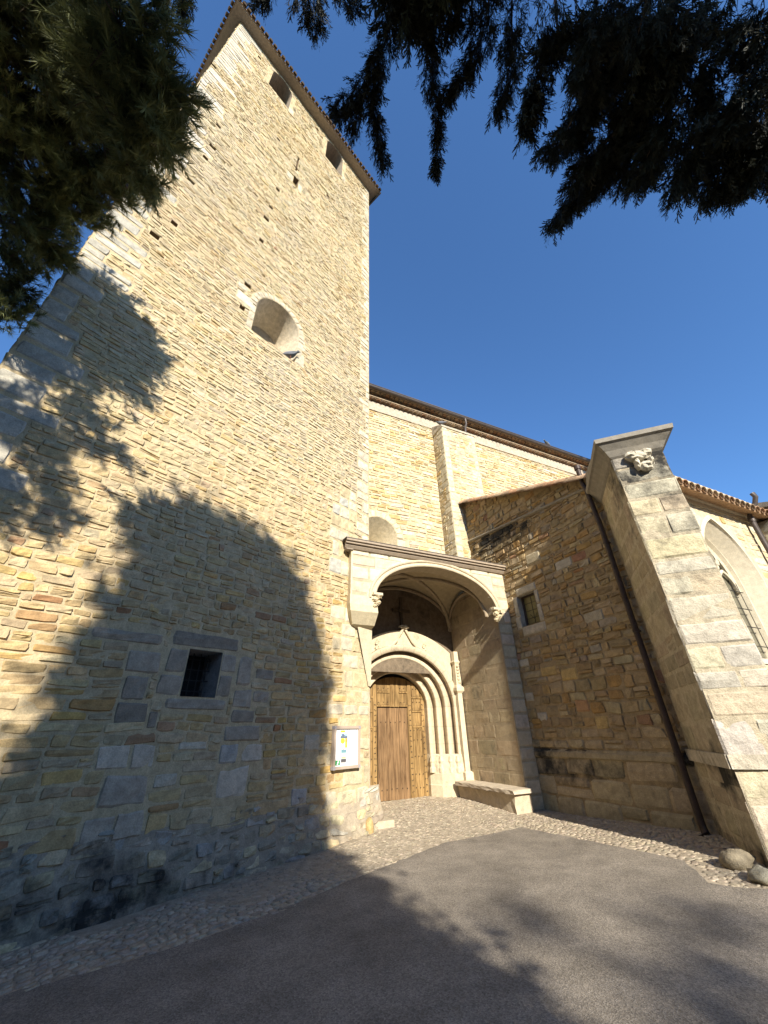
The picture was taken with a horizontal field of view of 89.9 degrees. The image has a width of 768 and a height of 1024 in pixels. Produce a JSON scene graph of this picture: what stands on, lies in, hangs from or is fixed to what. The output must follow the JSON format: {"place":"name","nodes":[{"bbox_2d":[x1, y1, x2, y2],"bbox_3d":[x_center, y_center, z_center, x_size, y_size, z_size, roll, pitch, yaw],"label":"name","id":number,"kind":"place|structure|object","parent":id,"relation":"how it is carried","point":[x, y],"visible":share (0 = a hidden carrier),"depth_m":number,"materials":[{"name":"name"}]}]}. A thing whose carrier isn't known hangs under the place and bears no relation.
{"place":"outdoors","nodes":[
{"label":"outdoors","id":0,"kind":"place"},
{"bbox_2d":[0,796,764,995],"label":"ground","id":1,"kind":"structure","parent":0,"point":[107,925],"depth_m":5.63,"materials":[{"name":"beige stone"}]},
{"bbox_2d":[0,0,384,954],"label":"bell tower","id":2,"kind":"structure","parent":1,"relation":"on","point":[184,486],"depth_m":6.86,"materials":[{"name":"stone"}]},
{"bbox_2d":[283,350,300,358],"bbox_3d":[-2.642,-4.436,10.803,0.560,0.381,0.217,-1,-30,0],"label":"pigeon","id":3,"kind":"object","parent":2,"relation":"on","point":[290,354],"visible":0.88,"depth_m":10.73,"materials":[{"name":"grey"}]},
{"bbox_2d":[330,726,360,770],"bbox_3d":[-0.751,4.691,7.686,0.079,0.736,0.736,-24,-37,34],"label":"notice board","id":4,"kind":"object","parent":2,"relation":"attached to","point":[345,748],"visible":1,"depth_m":7.66,"materials":[{"name":"white paper"}]},
{"bbox_2d":[0,857,405,996],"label":"cobbled strip","id":5,"kind":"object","parent":1,"relation":"on","point":[44,977],"visible":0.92,"depth_m":3.92,"materials":[{"name":"stone"}]},
{"bbox_2d":[181,796,610,904],"bbox_3d":[0.112,6.302,7.723,7.563,0.314,4.881,12,-32,-22],"label":"cobbled apron","id":6,"kind":"object","parent":1,"relation":"on","point":[285,882],"visible":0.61,"depth_m":6.92,"materials":[{"name":"stone"}]},
{"bbox_2d":[366,817,373,833],"bbox_3d":[-0.278,6.017,7.323,0.167,0.339,0.171,-1,-30,0],"label":"boulder","id":7,"kind":"object","parent":6,"relation":"on","point":[369,825],"visible":0.59,"depth_m":7.30,"materials":[{"name":"beige stone"}]},
{"bbox_2d":[375,816,394,828],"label":"stone block","id":8,"kind":"structure","parent":6,"relation":"on","point":[387,822],"depth_m":7.57,"materials":[{"name":"beige stone"}]},
{"bbox_2d":[455,780,533,813],"bbox_3d":[2.592,6.854,9.187,0.584,0.592,2.265,12,-32,-22],"label":"stone bench","id":9,"kind":"object","parent":6,"relation":"on","point":[513,799],"visible":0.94,"depth_m":8.80,"materials":[{"name":"beige stone"}]},
{"bbox_2d":[342,536,544,810],"bbox_3d":[0.646,4.327,10.456,5.000,6.260,3.560,12,-32,-22],"label":"entrance porch","id":10,"kind":"object","parent":1,"relation":"on","point":[447,708],"visible":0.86,"depth_m":10.81,"materials":[{"name":"stone"}]},
{"bbox_2d":[370,677,428,800],"bbox_3d":[0.297,6.254,10.816,2.032,2.988,0.077,12,-32,-22],"label":"door","id":11,"kind":"structure","parent":10,"relation":"in","point":[397,735],"depth_m":10.77,"materials":[{"name":"brown wood"}]},
{"bbox_2d":[150,0,767,247],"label":"cypress tree","id":12,"kind":"object","parent":1,"relation":"on","point":[644,71],"visible":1,"depth_m":16.35,"materials":[{"name":"green plant"}]},
{"bbox_2d":[458,423,767,866],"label":"side chapel","id":13,"kind":"structure","parent":1,"relation":"on","point":[635,576],"depth_m":7.56,"materials":[{"name":"stone"}]},
{"bbox_2d":[521,593,539,625],"bbox_3d":[4.002,2.616,10.340,0.060,0.820,0.630,12,-32,-22],"label":"window","id":14,"kind":"structure","parent":13,"relation":"in","point":[529,605],"depth_m":10.41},
{"bbox_2d":[700,515,767,663],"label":"gothic window","id":15,"kind":"structure","parent":13,"relation":"in","point":[747,587],"depth_m":9.32,"materials":[{"name":"stone"}]},
{"bbox_2d":[480,811,767,888],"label":"cobbled verge","id":16,"kind":"structure","parent":1,"relation":"on","point":[709,845],"depth_m":5.97,"materials":[{"name":"stone"}]},
{"bbox_2d":[719,848,755,870],"bbox_3d":[4.354,4.313,4.750,0.394,0.270,0.353,-1,-30,0],"label":"boulder","id":17,"kind":"object","parent":16,"relation":"on","point":[735,859],"visible":0.68,"depth_m":4.67,"materials":[{"name":"grey stone"}]},
{"bbox_2d":[746,864,767,885],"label":"boulder","id":18,"kind":"object","parent":16,"relation":"on","point":[757,873],"visible":0.83,"depth_m":4.30,"materials":[{"name":"grey stone"}]},
{"bbox_2d":[0,827,767,1023],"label":"asphalt road","id":19,"kind":"structure","parent":0,"point":[521,925],"depth_m":3.31,"materials":[{"name":"grey asphalt"}]},
{"bbox_2d":[0,0,218,336],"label":"pine tree","id":20,"kind":"object","parent":19,"relation":"on","point":[111,93],"visible":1,"depth_m":4.63,"materials":[{"name":"green plant"}]},
{"bbox_2d":[0,0,767,502],"label":"sky","id":21,"kind":"structure","parent":0,"point":[635,320],"materials":[{"name":"blue"}]},
{"bbox_2d":[369,383,589,597],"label":"church nave","id":22,"kind":"structure","parent":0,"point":[427,472],"depth_m":15.12,"materials":[{"name":"stone"}]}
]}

